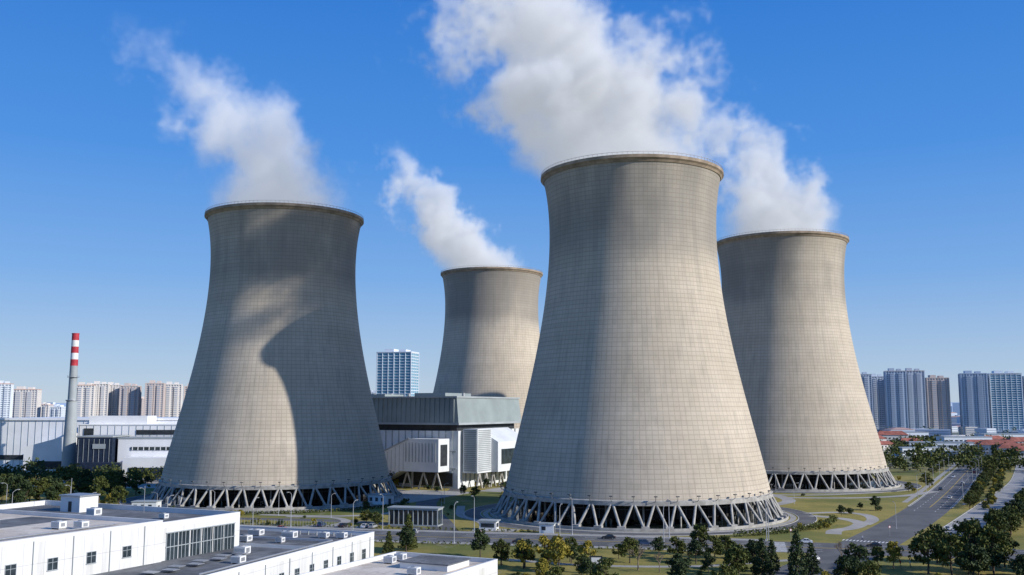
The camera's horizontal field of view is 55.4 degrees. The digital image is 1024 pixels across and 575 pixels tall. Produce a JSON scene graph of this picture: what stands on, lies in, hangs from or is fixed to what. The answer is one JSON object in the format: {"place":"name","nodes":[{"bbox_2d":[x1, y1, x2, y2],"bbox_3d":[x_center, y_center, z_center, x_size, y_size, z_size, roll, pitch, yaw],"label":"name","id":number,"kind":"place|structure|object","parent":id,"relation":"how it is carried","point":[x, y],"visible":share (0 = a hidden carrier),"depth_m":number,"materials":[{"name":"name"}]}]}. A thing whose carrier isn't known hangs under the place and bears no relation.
{"place":"outdoors","nodes":[
{"label":"outdoors","id":0,"kind":"place"},
{"bbox_2d":[0,381,13,417],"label":"apartment tower","id":1,"kind":"structure","parent":0,"point":[6,395],"depth_m":1382.32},
{"bbox_2d":[49,404,65,416],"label":"apartment tower","id":2,"kind":"structure","parent":0,"point":[57,410],"depth_m":1775.04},
{"bbox_2d":[118,383,141,415],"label":"apartment tower","id":3,"kind":"structure","parent":0,"point":[129,399],"depth_m":1479.25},
{"bbox_2d":[144,380,165,416],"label":"apartment tower","id":4,"kind":"structure","parent":0,"point":[154,399],"depth_m":1469.36,"materials":[{"name":"concrete"}]},
{"bbox_2d":[165,382,182,416],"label":"apartment tower","id":5,"kind":"structure","parent":0,"point":[173,399],"depth_m":1509.83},
{"bbox_2d":[119,488,424,512],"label":"ring road","id":6,"kind":"structure","parent":0,"point":[128,501],"depth_m":429.83,"materials":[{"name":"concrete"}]},
{"bbox_2d":[27,479,519,531],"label":"paved yard","id":7,"kind":"structure","parent":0,"point":[428,494],"depth_m":477.21,"materials":[{"name":"concrete"}]},
{"bbox_2d":[240,518,445,536],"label":"site path","id":8,"kind":"structure","parent":0,"point":[426,534],"depth_m":363.77,"materials":[{"name":"concrete"}]},
{"bbox_2d":[416,487,466,534],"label":"site path","id":9,"kind":"structure","parent":0,"point":[447,523],"depth_m":367.04,"materials":[{"name":"concrete"}]},
{"bbox_2d":[462,563,497,574],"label":"walls","id":10,"kind":"structure","parent":0,"point":[491,570],"depth_m":198.15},
{"bbox_2d":[321,555,482,574],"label":"roof membrane","id":11,"kind":"object","parent":10,"relation":"on","point":[434,565],"visible":0.94,"depth_m":194.72,"materials":[{"name":"white paint"}]},
{"bbox_2d":[299,551,497,574],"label":"parapet","id":12,"kind":"structure","parent":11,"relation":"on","point":[487,562],"depth_m":199.14,"materials":[{"name":"white paint"}]},
{"bbox_2d":[383,552,420,574],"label":"roof units","id":13,"kind":"object","parent":11,"relation":"on","point":[413,570],"visible":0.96,"depth_m":201.62,"materials":[{"name":"white paint"}]},
{"bbox_2d":[433,265,542,427],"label":"cooling tower","id":14,"kind":"structure","parent":0,"point":[491,335],"depth_m":687.44,"materials":[{"name":"concrete"}]},
{"bbox_2d":[240,524,766,540],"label":"pavement","id":15,"kind":"structure","parent":0,"point":[485,532],"depth_m":330.82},
{"bbox_2d":[0,431,1023,574],"bbox_3d":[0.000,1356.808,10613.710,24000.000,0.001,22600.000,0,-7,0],"label":"ground","id":16,"kind":"structure","parent":0,"point":[807,505],"depth_m":348.60,"materials":[{"name":"plant"}]},
{"bbox_2d":[15,480,36,500],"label":"broadleaf tree","id":17,"kind":"object","parent":16,"relation":"on","point":[26,486],"visible":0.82,"depth_m":423.39,"materials":[{"name":"green plant"}]},
{"bbox_2d":[12,386,41,417],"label":"apartment tower","id":18,"kind":"structure","parent":16,"relation":"on","point":[26,402],"depth_m":1479.78,"materials":[{"name":"concrete"}]},
{"bbox_2d":[31,477,51,500],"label":"broadleaf tree","id":19,"kind":"object","parent":16,"relation":"on","point":[43,483],"visible":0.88,"depth_m":437.56,"materials":[{"name":"green plant"}]},
{"bbox_2d":[61,333,79,467],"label":"chimney stack","id":20,"kind":"object","parent":16,"relation":"on","point":[69,443],"visible":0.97,"depth_m":623.42,"materials":[{"name":"grey concrete"}]},
{"bbox_2d":[0,457,163,478],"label":"distant trees","id":21,"kind":"object","parent":16,"relation":"on","point":[31,466],"visible":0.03,"depth_m":561.72,"materials":[{"name":"green plant"}]},
{"bbox_2d":[1,464,163,482],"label":"distant trees","id":22,"kind":"object","parent":16,"relation":"on","point":[135,471],"visible":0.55,"depth_m":552.05,"materials":[{"name":"green plant"}]},
{"bbox_2d":[77,382,95,416],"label":"apartment tower","id":23,"kind":"structure","parent":16,"relation":"on","point":[86,401],"depth_m":1460.19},
{"bbox_2d":[0,416,178,477],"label":"factory hall","id":24,"kind":"structure","parent":16,"relation":"on","point":[130,442],"depth_m":632.65,"materials":[{"name":"white metal"}]},
{"bbox_2d":[89,475,109,501],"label":"broadleaf tree","id":25,"kind":"object","parent":16,"relation":"on","point":[96,487],"visible":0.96,"depth_m":437.06,"materials":[{"name":"green plant"}]},
{"bbox_2d":[92,381,110,415],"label":"apartment tower","id":26,"kind":"structure","parent":16,"relation":"on","point":[102,392],"depth_m":1480.66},
{"bbox_2d":[108,382,119,415],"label":"apartment tower","id":27,"kind":"structure","parent":16,"relation":"on","point":[114,400],"depth_m":1499.70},
{"bbox_2d":[111,485,128,503],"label":"broadleaf tree","id":28,"kind":"object","parent":16,"relation":"on","point":[121,493],"visible":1,"depth_m":409.32,"materials":[{"name":"green plant"}]},
{"bbox_2d":[0,517,239,574],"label":"walls","id":29,"kind":"structure","parent":16,"relation":"on","point":[21,555],"depth_m":172.41,"materials":[{"name":"paint"}]},
{"bbox_2d":[0,505,209,541],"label":"roof membrane","id":30,"kind":"object","parent":29,"relation":"on","point":[11,525],"visible":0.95,"depth_m":193.64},
{"bbox_2d":[0,481,144,539],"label":"rooftop structure","id":31,"kind":"object","parent":30,"relation":"on","point":[77,502],"visible":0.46,"depth_m":215.42,"materials":[{"name":"white paint"}]},
{"bbox_2d":[51,507,168,529],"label":"roof units","id":32,"kind":"object","parent":30,"relation":"on","point":[61,524],"visible":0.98,"depth_m":178.72,"materials":[{"name":"white paint"}]},
{"bbox_2d":[0,500,239,574],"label":"parapet","id":33,"kind":"structure","parent":29,"relation":"on","point":[215,515],"depth_m":195.85,"materials":[{"name":"white paint"}]},
{"bbox_2d":[4,522,235,574],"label":"windows","id":34,"kind":"structure","parent":29,"relation":"attached to","point":[174,549],"depth_m":192.31,"materials":[{"name":"grey glass"}]},
{"bbox_2d":[131,500,162,506],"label":"pump house","id":35,"kind":"structure","parent":16,"relation":"on","point":[155,503],"depth_m":397.19,"materials":[{"name":"white concrete"}]},
{"bbox_2d":[145,200,402,510],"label":"cooling tower","id":36,"kind":"structure","parent":16,"relation":"on","point":[277,398],"depth_m":436.00,"materials":[{"name":"concrete"}]},
{"bbox_2d":[231,536,373,574],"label":"walls","id":37,"kind":"structure","parent":16,"relation":"on","point":[304,562],"depth_m":199.50,"materials":[{"name":"paint"}]},
{"bbox_2d":[93,530,357,574],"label":"roof membrane","id":38,"kind":"object","parent":37,"relation":"on","point":[255,553],"visible":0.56,"depth_m":188.07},
{"bbox_2d":[140,528,351,574],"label":"roof units","id":39,"kind":"object","parent":38,"relation":"on","point":[238,557],"visible":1,"depth_m":202.62,"materials":[{"name":"white paint"}]},
{"bbox_2d":[207,525,373,574],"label":"parapet","id":40,"kind":"structure","parent":37,"relation":"on","point":[311,549],"depth_m":203.33,"materials":[{"name":"white paint"}]},
{"bbox_2d":[279,548,365,574],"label":"windows","id":41,"kind":"structure","parent":37,"relation":"attached to","point":[297,570],"depth_m":202.55,"materials":[{"name":"black glass"}]},
{"bbox_2d":[228,502,404,514],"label":"hedge","id":42,"kind":"object","parent":16,"relation":"on","point":[323,510],"visible":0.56,"depth_m":395.34,"materials":[{"name":"green plant"}]},
{"bbox_2d":[367,493,393,504],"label":"pump house","id":43,"kind":"structure","parent":16,"relation":"on","point":[377,498],"depth_m":428.95,"materials":[{"name":"concrete"}]},
{"bbox_2d":[241,521,535,531],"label":"hedge","id":44,"kind":"object","parent":16,"relation":"on","point":[380,526],"visible":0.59,"depth_m":341.80,"materials":[{"name":"green plant"}]},
{"bbox_2d":[376,349,418,395],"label":"office tower","id":45,"kind":"structure","parent":16,"relation":"on","point":[397,371],"depth_m":1282.76,"materials":[{"name":"glass"}]},
{"bbox_2d":[396,527,415,551],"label":"broadleaf tree","id":46,"kind":"object","parent":16,"relation":"on","point":[405,539],"visible":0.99,"depth_m":285.22,"materials":[{"name":"green plant"}]},
{"bbox_2d":[398,513,418,549],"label":"conifer tree","id":47,"kind":"object","parent":16,"relation":"on","point":[413,544],"visible":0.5,"depth_m":290.94,"materials":[{"name":"green plant"}]},
{"bbox_2d":[387,505,443,526],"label":"gate pavilion","id":48,"kind":"structure","parent":16,"relation":"on","point":[425,515],"depth_m":351.33,"materials":[{"name":"grey glass"}]},
{"bbox_2d":[371,393,520,489],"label":"turbine hall","id":49,"kind":"structure","parent":16,"relation":"on","point":[453,440],"depth_m":523.62,"materials":[{"name":"metal"}]},
{"bbox_2d":[470,528,489,556],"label":"broadleaf tree","id":50,"kind":"object","parent":16,"relation":"on","point":[479,535],"visible":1,"depth_m":276.23,"materials":[{"name":"green plant"}]},
{"bbox_2d":[477,519,500,530],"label":"guard house","id":51,"kind":"structure","parent":16,"relation":"on","point":[490,524],"depth_m":337.49,"materials":[{"name":"white paint"}]},
{"bbox_2d":[491,538,509,564],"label":"broadleaf tree","id":52,"kind":"object","parent":16,"relation":"on","point":[501,545],"visible":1,"depth_m":262.57,"materials":[{"name":"green plant"}]},
{"bbox_2d":[510,538,534,568],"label":"broadleaf tree","id":53,"kind":"object","parent":16,"relation":"on","point":[520,544],"visible":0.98,"depth_m":256.44,"materials":[{"name":"green plant"}]},
{"bbox_2d":[534,534,551,553],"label":"broadleaf tree","id":54,"kind":"object","parent":16,"relation":"on","point":[543,540],"visible":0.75,"depth_m":266.94,"materials":[{"name":"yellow plant"}]},
{"bbox_2d":[538,522,555,532],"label":"pump house","id":55,"kind":"structure","parent":16,"relation":"on","point":[546,527],"depth_m":329.57,"materials":[{"name":"white concrete"}]},
{"bbox_2d":[543,534,573,566],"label":"broadleaf tree","id":56,"kind":"object","parent":16,"relation":"on","point":[556,543],"visible":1,"depth_m":250.88,"materials":[{"name":"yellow plant"}]},
{"bbox_2d":[576,557,597,574],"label":"broadleaf tree","id":57,"kind":"object","parent":16,"relation":"on","point":[589,565],"visible":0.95,"depth_m":240.93,"materials":[{"name":"green plant"}]},
{"bbox_2d":[576,540,597,556],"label":"broadleaf tree","id":58,"kind":"object","parent":16,"relation":"on","point":[587,544],"visible":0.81,"depth_m":260.90,"materials":[{"name":"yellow plant"}]},
{"bbox_2d":[589,557,619,574],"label":"broadleaf tree","id":59,"kind":"object","parent":16,"relation":"on","point":[605,563],"visible":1,"depth_m":217.23,"materials":[{"name":"green plant"}]},
{"bbox_2d":[617,537,639,562],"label":"broadleaf tree","id":60,"kind":"object","parent":16,"relation":"on","point":[628,543],"visible":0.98,"depth_m":266.00,"materials":[{"name":"green plant"}]},
{"bbox_2d":[263,465,1016,549],"bbox_3d":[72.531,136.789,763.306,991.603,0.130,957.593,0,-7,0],"label":"kerb","id":61,"kind":"structure","parent":16,"relation":"on","point":[657,537],"depth_m":336.84,"materials":[{"name":"stone"}]},
{"bbox_2d":[666,536,688,553],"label":"broadleaf tree","id":62,"kind":"object","parent":16,"relation":"on","point":[680,545],"visible":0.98,"depth_m":271.34,"materials":[{"name":"green plant"}]},
{"bbox_2d":[664,553,691,574],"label":"broadleaf tree","id":63,"kind":"object","parent":16,"relation":"on","point":[676,568],"visible":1,"depth_m":229.24,"materials":[{"name":"green plant"}]},
{"bbox_2d":[687,539,704,563],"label":"broadleaf tree","id":64,"kind":"object","parent":16,"relation":"on","point":[695,549],"visible":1,"depth_m":264.77,"materials":[{"name":"green plant"}]},
{"bbox_2d":[689,524,709,555],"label":"broadleaf tree","id":65,"kind":"object","parent":16,"relation":"on","point":[700,532],"visible":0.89,"depth_m":279.61,"materials":[{"name":"green plant"}]},
{"bbox_2d":[703,535,724,561],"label":"broadleaf tree","id":66,"kind":"object","parent":16,"relation":"on","point":[717,544],"visible":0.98,"depth_m":268.24,"materials":[{"name":"green plant"}]},
{"bbox_2d":[715,563,738,574],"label":"broadleaf tree","id":67,"kind":"object","parent":16,"relation":"on","point":[726,569],"visible":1,"depth_m":217.56,"materials":[{"name":"green plant"}]},
{"bbox_2d":[722,543,750,574],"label":"broadleaf tree","id":68,"kind":"object","parent":16,"relation":"on","point":[730,551],"visible":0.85,"depth_m":241.96,"materials":[{"name":"green plant"}]},
{"bbox_2d":[749,537,776,574],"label":"conifer tree","id":69,"kind":"object","parent":16,"relation":"on","point":[759,563],"visible":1,"depth_m":244.68,"materials":[{"name":"green plant"}]},
{"bbox_2d":[767,539,780,572],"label":"conifer tree","id":70,"kind":"object","parent":16,"relation":"on","point":[774,561],"visible":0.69,"depth_m":250.84,"materials":[{"name":"green plant"}]},
{"bbox_2d":[730,515,837,536],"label":"hedge","id":71,"kind":"object","parent":16,"relation":"on","point":[828,520],"visible":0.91,"depth_m":330.56,"materials":[{"name":"green plant"}]},
{"bbox_2d":[785,530,809,574],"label":"conifer tree","id":72,"kind":"object","parent":16,"relation":"on","point":[793,559],"visible":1,"depth_m":239.08,"materials":[{"name":"green plant"}]},
{"bbox_2d":[803,543,822,574],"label":"conifer tree","id":73,"kind":"object","parent":16,"relation":"on","point":[813,566],"visible":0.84,"depth_m":246.62,"materials":[{"name":"green plant"}]},
{"bbox_2d":[832,555,857,574],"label":"broadleaf tree","id":74,"kind":"object","parent":16,"relation":"on","point":[845,566],"visible":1,"depth_m":229.25,"materials":[{"name":"green plant"}]},
{"bbox_2d":[841,542,870,563],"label":"broadleaf tree","id":75,"kind":"object","parent":16,"relation":"on","point":[861,549],"visible":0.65,"depth_m":247.49,"materials":[{"name":"green plant"}]},
{"bbox_2d":[860,372,873,419],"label":"apartment tower","id":76,"kind":"structure","parent":16,"relation":"on","point":[866,380],"depth_m":1459.17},
{"bbox_2d":[857,559,881,574],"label":"broadleaf tree","id":77,"kind":"object","parent":16,"relation":"on","point":[873,570],"visible":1,"depth_m":227.00,"materials":[{"name":"green plant"}]},
{"bbox_2d":[870,546,884,562],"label":"broadleaf tree","id":78,"kind":"object","parent":16,"relation":"on","point":[877,552],"visible":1,"depth_m":260.47,"materials":[{"name":"green plant"}]},
{"bbox_2d":[872,374,885,428],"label":"apartment tower","id":79,"kind":"structure","parent":16,"relation":"on","point":[878,402],"depth_m":1498.05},
{"bbox_2d":[877,431,907,440],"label":"red roof house","id":80,"kind":"structure","parent":16,"relation":"on","point":[891,434],"depth_m":1100.82,"materials":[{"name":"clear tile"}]},
{"bbox_2d":[885,541,903,568],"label":"broadleaf tree","id":81,"kind":"object","parent":16,"relation":"on","point":[892,551],"visible":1,"depth_m":257.07,"materials":[{"name":"green plant"}]},
{"bbox_2d":[883,368,908,427],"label":"apartment tower","id":82,"kind":"structure","parent":16,"relation":"on","point":[895,398],"depth_m":1459.77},
{"bbox_2d":[907,528,947,573],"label":"broadleaf tree","id":83,"kind":"object","parent":16,"relation":"on","point":[928,535],"visible":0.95,"depth_m":248.67,"materials":[{"name":"green plant"}]},
{"bbox_2d":[904,441,974,450],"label":"flat roof warehouse","id":84,"kind":"structure","parent":16,"relation":"on","point":[951,443],"depth_m":936.55,"materials":[{"name":"white glass"}]},
{"bbox_2d":[934,532,965,574],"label":"broadleaf tree","id":85,"kind":"object","parent":16,"relation":"on","point":[954,546],"visible":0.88,"depth_m":245.98,"materials":[{"name":"green plant"}]},
{"bbox_2d":[877,412,1023,437],"bbox_3d":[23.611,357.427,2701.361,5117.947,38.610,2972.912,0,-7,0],"label":"distant town","id":86,"kind":"object","parent":16,"relation":"on","point":[956,423],"visible":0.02,"depth_m":1363.14},
{"bbox_2d":[880,434,1023,471],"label":"distant trees","id":87,"kind":"object","parent":16,"relation":"on","point":[927,458],"visible":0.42,"depth_m":708.15,"materials":[{"name":"green plant"}]},
{"bbox_2d":[935,436,991,440],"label":"flat roof warehouse","id":88,"kind":"structure","parent":16,"relation":"on","point":[954,438],"depth_m":1018.45,"materials":[{"name":"white concrete"}]},
{"bbox_2d":[949,517,991,572],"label":"broadleaf tree","id":89,"kind":"object","parent":16,"relation":"on","point":[969,527],"visible":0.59,"depth_m":250.70,"materials":[{"name":"green plant"}]},
{"bbox_2d":[958,371,989,434],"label":"apartment tower","id":90,"kind":"structure","parent":16,"relation":"on","point":[974,400],"depth_m":1479.54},
{"bbox_2d":[954,543,993,574],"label":"broadleaf tree","id":91,"kind":"object","parent":16,"relation":"on","point":[974,550],"visible":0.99,"depth_m":239.76,"materials":[{"name":"green plant"}]},
{"bbox_2d":[982,544,1007,574],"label":"broadleaf tree","id":92,"kind":"object","parent":16,"relation":"on","point":[999,560],"visible":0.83,"depth_m":247.08,"materials":[{"name":"green plant"}]},
{"bbox_2d":[978,524,1012,570],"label":"broadleaf tree","id":93,"kind":"object","parent":16,"relation":"on","point":[1001,538],"visible":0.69,"depth_m":250.11,"materials":[{"name":"green plant"}]},
{"bbox_2d":[978,440,1015,454],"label":"red roof house","id":94,"kind":"structure","parent":16,"relation":"on","point":[986,443],"depth_m":885.23,"materials":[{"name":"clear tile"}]},
{"bbox_2d":[985,514,1010,532],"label":"broadleaf tree","id":95,"kind":"object","parent":16,"relation":"on","point":[1002,522],"visible":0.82,"depth_m":315.34,"materials":[{"name":"green plant"}]},
{"bbox_2d":[987,371,1023,430],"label":"office tower","id":96,"kind":"structure","parent":16,"relation":"on","point":[1006,402],"depth_m":1476.15,"materials":[{"name":"glass"}]},
{"bbox_2d":[1007,553,1023,574],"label":"broadleaf tree","id":97,"kind":"object","parent":16,"relation":"on","point":[1017,564],"visible":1,"depth_m":233.20,"materials":[{"name":"green plant"}]},
{"bbox_2d":[0,0,1023,404],"label":"sky","id":98,"kind":"structure","parent":0,"point":[895,127],"materials":[{"name":"blue"}]},
{"bbox_2d":[490,151,788,531],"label":"cooling tower","id":99,"kind":"structure","parent":0,"point":[636,415],"depth_m":365.95,"materials":[{"name":"concrete"}]},
{"bbox_2d":[463,501,816,535],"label":"ring road","id":100,"kind":"structure","parent":0,"point":[804,517],"depth_m":348.18,"materials":[{"name":"asphalt"}]},
{"bbox_2d":[499,559,787,566],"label":"site path","id":101,"kind":"structure","parent":0,"point":[626,565],"depth_m":262.15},
{"bbox_2d":[307,528,1023,560],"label":"road","id":102,"kind":"structure","parent":0,"point":[825,548],"depth_m":311.62,"materials":[{"name":"asphalt"}]},
{"bbox_2d":[717,229,900,491],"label":"cooling tower","id":103,"kind":"structure","parent":0,"point":[785,306],"depth_m":526.99,"materials":[{"name":"concrete"}]},
{"bbox_2d":[812,515,866,533],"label":"site path","id":104,"kind":"structure","parent":0,"point":[856,524],"depth_m":348.36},
{"bbox_2d":[806,512,878,524],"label":"site path","id":105,"kind":"structure","parent":0,"point":[871,519],"depth_m":377.01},
{"bbox_2d":[773,478,921,492],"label":"ring road","id":106,"kind":"structure","parent":0,"point":[916,486],"depth_m":495.00,"materials":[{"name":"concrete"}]},
{"bbox_2d":[782,491,938,497],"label":"site path","id":107,"kind":"structure","parent":0,"point":[921,493],"depth_m":461.35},
{"bbox_2d":[765,457,981,574],"bbox_3d":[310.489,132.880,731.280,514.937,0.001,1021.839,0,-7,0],"label":"boulevard road","id":108,"kind":"structure","parent":0,"point":[909,521],"depth_m":373.81,"materials":[{"name":"asphalt"}]},
{"bbox_2d":[338,468,1023,554],"bbox_3d":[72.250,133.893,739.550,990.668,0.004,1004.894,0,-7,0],"label":"road markings","id":109,"kind":"object","parent":108,"relation":"on","point":[780,548],"visible":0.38,"depth_m":311.58,"materials":[{"name":"paint"}]},
{"bbox_2d":[905,368,926,428],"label":"apartment tower","id":110,"kind":"structure","parent":0,"point":[916,400],"depth_m":1478.50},
{"bbox_2d":[925,375,951,434],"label":"apartment tower","id":111,"kind":"structure","parent":0,"point":[938,402],"depth_m":1498.48,"materials":[{"name":"concrete"}]},
{"bbox_2d":[942,465,1023,535],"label":"service road","id":112,"kind":"structure","parent":0,"point":[1006,493],"depth_m":451.59,"materials":[{"name":"asphalt"}]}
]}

